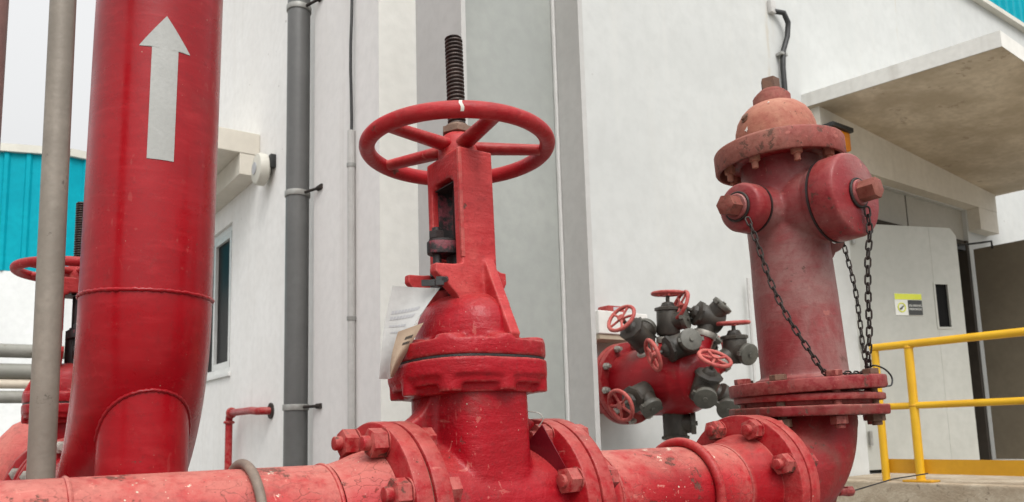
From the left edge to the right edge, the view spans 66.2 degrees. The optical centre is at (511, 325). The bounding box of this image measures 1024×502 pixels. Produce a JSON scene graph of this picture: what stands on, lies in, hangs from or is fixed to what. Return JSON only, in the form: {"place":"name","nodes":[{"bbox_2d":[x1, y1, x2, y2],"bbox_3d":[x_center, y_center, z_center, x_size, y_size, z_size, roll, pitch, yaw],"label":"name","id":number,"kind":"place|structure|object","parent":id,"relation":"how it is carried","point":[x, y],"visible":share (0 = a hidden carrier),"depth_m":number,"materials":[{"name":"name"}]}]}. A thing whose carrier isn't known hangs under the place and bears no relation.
{"place":"outdoors","nodes":[
{"label":"outdoors","id":0,"kind":"place"},
{"bbox_2d":[0,143,86,436],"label":"teal warehouse","id":1,"kind":"structure","parent":0,"point":[20,172],"depth_m":13.66,"materials":[{"name":"teal metal"}]},
{"bbox_2d":[1,0,95,151],"label":"sky","id":2,"kind":"structure","parent":0,"point":[27,32],"materials":[{"name":"white"}]},
{"bbox_2d":[836,473,1023,501],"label":"dock platform","id":3,"kind":"structure","parent":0,"point":[966,488],"depth_m":5.41,"materials":[{"name":"concrete"}]},
{"bbox_2d":[869,327,1023,482],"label":"railing","id":4,"kind":"object","parent":3,"relation":"on","point":[918,464],"visible":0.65,"depth_m":5.44,"materials":[{"name":"yellow metal"}]},
{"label":"ground","id":5,"kind":"structure","parent":0,"visible":0},
{"bbox_2d":[0,0,8,143],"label":"brown standpipe","id":6,"kind":"object","parent":5,"relation":"on","point":[4,8],"visible":1,"depth_m":2.60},
{"bbox_2d":[26,0,76,479],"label":"grey standpipe","id":7,"kind":"object","parent":5,"relation":"on","point":[46,359],"depth_m":1.63,"materials":[{"name":"grey metal"}]},
{"bbox_2d":[16,0,222,479],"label":"red riser pipe","id":8,"kind":"object","parent":5,"relation":"on","point":[144,298],"visible":0.92,"depth_m":1.84,"materials":[{"name":"metal"}]},
{"bbox_2d":[4,202,83,479],"bbox_3d":[-1.670,0.202,2.992,0.455,1.382,0.455,4,-10,-36],"label":"gate valve","id":9,"kind":"object","parent":8,"relation":"attached to","point":[71,276],"visible":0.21,"depth_m":2.94,"materials":[{"name":"metal"}]},
{"bbox_2d":[0,421,27,480],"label":"header pipe","id":10,"kind":"object","parent":9,"relation":"attached to","point":[13,442],"visible":0.12,"depth_m":3.18,"materials":[{"name":"metal"}]},
{"bbox_2d":[229,459,266,501],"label":"pipe clamp","id":11,"kind":"object","parent":5,"relation":"on","point":[249,468],"visible":0.67,"depth_m":1.36,"materials":[{"name":"metal"}]},
{"bbox_2d":[0,421,462,501],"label":"pipeline","id":12,"kind":"object","parent":11,"relation":"on","point":[380,461],"visible":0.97,"depth_m":1.41,"materials":[{"name":"red metal"}]},
{"bbox_2d":[359,34,601,501],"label":"gate valve","id":13,"kind":"object","parent":12,"relation":"attached to","point":[470,375],"visible":0.94,"depth_m":1.66,"materials":[{"name":"metal"}]},
{"bbox_2d":[379,276,448,378],"bbox_3d":[-0.207,-0.001,1.661,0.153,0.223,0.070,-2,-8,1],"label":"paper tag","id":14,"kind":"object","parent":13,"relation":"attached to","point":[406,307],"visible":1,"depth_m":1.66,"materials":[{"name":"white paper"}]},
{"bbox_2d":[528,411,565,470],"bbox_3d":[0.059,0.275,1.710,0.119,0.175,0.048,-2,-8,2],"label":"metal tag","id":15,"kind":"object","parent":13,"relation":"hanging from","point":[542,444],"visible":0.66,"depth_m":1.70,"materials":[{"name":"metal"}]},
{"bbox_2d":[415,0,600,450],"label":"steel column","id":16,"kind":"structure","parent":5,"relation":"on","point":[527,55],"depth_m":3.04,"materials":[{"name":"metal"}]},
{"bbox_2d":[188,0,1023,475],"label":"warehouse building","id":17,"kind":"structure","parent":5,"relation":"on","point":[924,98],"depth_m":5.90,"materials":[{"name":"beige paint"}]},
{"bbox_2d":[206,225,231,381],"bbox_3d":[-2.805,-0.103,7.152,0.110,1.275,1.940,4,-10,-36],"label":"window","id":18,"kind":"structure","parent":17,"relation":"in","point":[219,354],"depth_m":6.75,"materials":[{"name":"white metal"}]},
{"bbox_2d":[223,403,273,469],"bbox_3d":[-1.913,1.196,5.605,0.112,1.245,0.820,5,-10,-39],"label":"red pipe","id":19,"kind":"object","parent":17,"relation":"attached to","point":[231,414],"visible":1,"depth_m":5.90,"materials":[{"name":"metal"}]},
{"bbox_2d":[251,153,275,185],"bbox_3d":[-1.817,-1.133,5.709,0.121,0.236,0.243,4,-10,-36],"label":"alarm bell","id":20,"kind":"object","parent":17,"relation":"attached to","point":[263,165],"visible":1,"depth_m":5.64,"materials":[{"name":"white metal"}]},
{"bbox_2d":[282,0,322,466],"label":"downpipe","id":21,"kind":"object","parent":17,"relation":"attached to","point":[296,406],"visible":1,"depth_m":4.80,"materials":[{"name":"metal"}]},
{"bbox_2d":[347,0,355,428],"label":"conduit","id":22,"kind":"object","parent":17,"relation":"attached to","point":[351,166],"visible":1,"depth_m":4.28,"materials":[{"name":"grey metal"}]},
{"bbox_2d":[595,310,646,343],"bbox_3d":[0.628,0.016,4.833,0.410,0.170,0.180,4,-10,-36],"label":"wall ledge box","id":23,"kind":"object","parent":17,"relation":"attached to","point":[604,334],"visible":0.43,"depth_m":4.69,"materials":[{"name":"paint"}]},
{"bbox_2d":[598,305,623,311],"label":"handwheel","id":24,"kind":"structure","parent":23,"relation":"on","point":[609,308],"depth_m":4.78,"materials":[{"name":"red metal"}]},
{"bbox_2d":[597,290,758,439],"bbox_3d":[0.874,0.278,4.427,0.910,0.922,1.054,4,-10,-36],"label":"test manifold","id":25,"kind":"object","parent":17,"relation":"attached to","point":[672,376],"visible":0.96,"depth_m":4.23,"materials":[{"name":"metal"}]},
{"bbox_2d":[746,278,755,382],"bbox_3d":[1.752,0.677,5.599,0.020,2.060,0.020,4,-10,-36],"label":"wall pipe","id":26,"kind":"object","parent":17,"relation":"attached to","point":[751,327],"depth_m":5.69,"materials":[{"name":"white metal"}]},
{"bbox_2d":[767,0,790,90],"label":"wall cable","id":27,"kind":"object","parent":17,"relation":"attached to","point":[782,54],"depth_m":6.40,"materials":[{"name":"black rubber"}]},
{"bbox_2d":[823,121,853,151],"bbox_3d":[2.661,-1.528,6.432,0.300,0.200,0.140,4,-10,-36],"label":"warning lamp","id":28,"kind":"object","parent":17,"relation":"attached to","point":[846,131],"visible":0.38,"depth_m":6.42,"materials":[{"name":"orange plastic"}]},
{"bbox_2d":[894,293,922,315],"bbox_3d":[3.424,-0.179,6.775,0.285,0.190,0.012,1,-8,-16],"label":"door sign","id":29,"kind":"object","parent":17,"relation":"attached to","point":[908,304],"visible":1,"depth_m":6.77,"materials":[{"name":"plastic"}]},
{"bbox_2d":[849,224,979,469],"bbox_3d":[3.453,0.162,6.744,1.140,2.090,0.090,1,-8,-16],"label":"door","id":30,"kind":"structure","parent":17,"relation":"in","point":[924,261],"depth_m":6.76,"materials":[{"name":"white metal"}]},
{"bbox_2d":[957,240,1023,458],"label":"door","id":31,"kind":"structure","parent":17,"relation":"in","point":[999,269],"depth_m":7.65,"materials":[{"name":"brown metal"}]},
{"bbox_2d":[656,437,726,501],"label":"pipe clamp","id":32,"kind":"object","parent":5,"relation":"on","point":[703,453],"visible":0.6,"depth_m":2.01,"materials":[{"name":"metal"}]},
{"bbox_2d":[529,415,817,501],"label":"pipeline","id":33,"kind":"object","parent":32,"relation":"on","point":[757,459],"visible":0.69,"depth_m":2.02,"materials":[{"name":"red metal"}]},
{"bbox_2d":[729,390,927,501],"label":"pipe elbow","id":34,"kind":"object","parent":33,"relation":"attached to","point":[822,439],"visible":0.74,"depth_m":2.27,"materials":[{"name":"red metal"}]},
{"bbox_2d":[714,76,892,428],"bbox_3d":[0.912,-0.245,2.517,0.486,1.162,0.494,-4,-8,14],"label":"fire hydrant","id":35,"kind":"object","parent":34,"relation":"on","point":[800,196],"visible":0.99,"depth_m":2.39,"materials":[{"name":"metal"}]},
{"bbox_3d":[-3.491,0.901,4.861,2.360,1.720,0.180,4,-10,-36],"label":"pipe rack frame","id":36,"kind":"object","parent":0,"visible":0},
{"bbox_2d":[0,391,23,402],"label":"rack pipe","id":37,"kind":"object","parent":36,"relation":"on","point":[10,396],"depth_m":4.99,"materials":[{"name":"grey metal"}]},
{"bbox_2d":[0,363,30,378],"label":"rack pipe","id":38,"kind":"object","parent":36,"relation":"on","point":[14,371],"depth_m":5.01,"materials":[{"name":"grey metal"}]},
{"bbox_2d":[0,379,30,388],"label":"rack pipe","id":39,"kind":"object","parent":36,"relation":"on","point":[13,383],"depth_m":5.01,"materials":[{"name":"beige metal"}]},
{"bbox_2d":[0,343,64,358],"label":"rack pipe","id":40,"kind":"object","parent":36,"relation":"on","point":[15,350],"depth_m":5.04,"materials":[{"name":"grey metal"}]}
]}

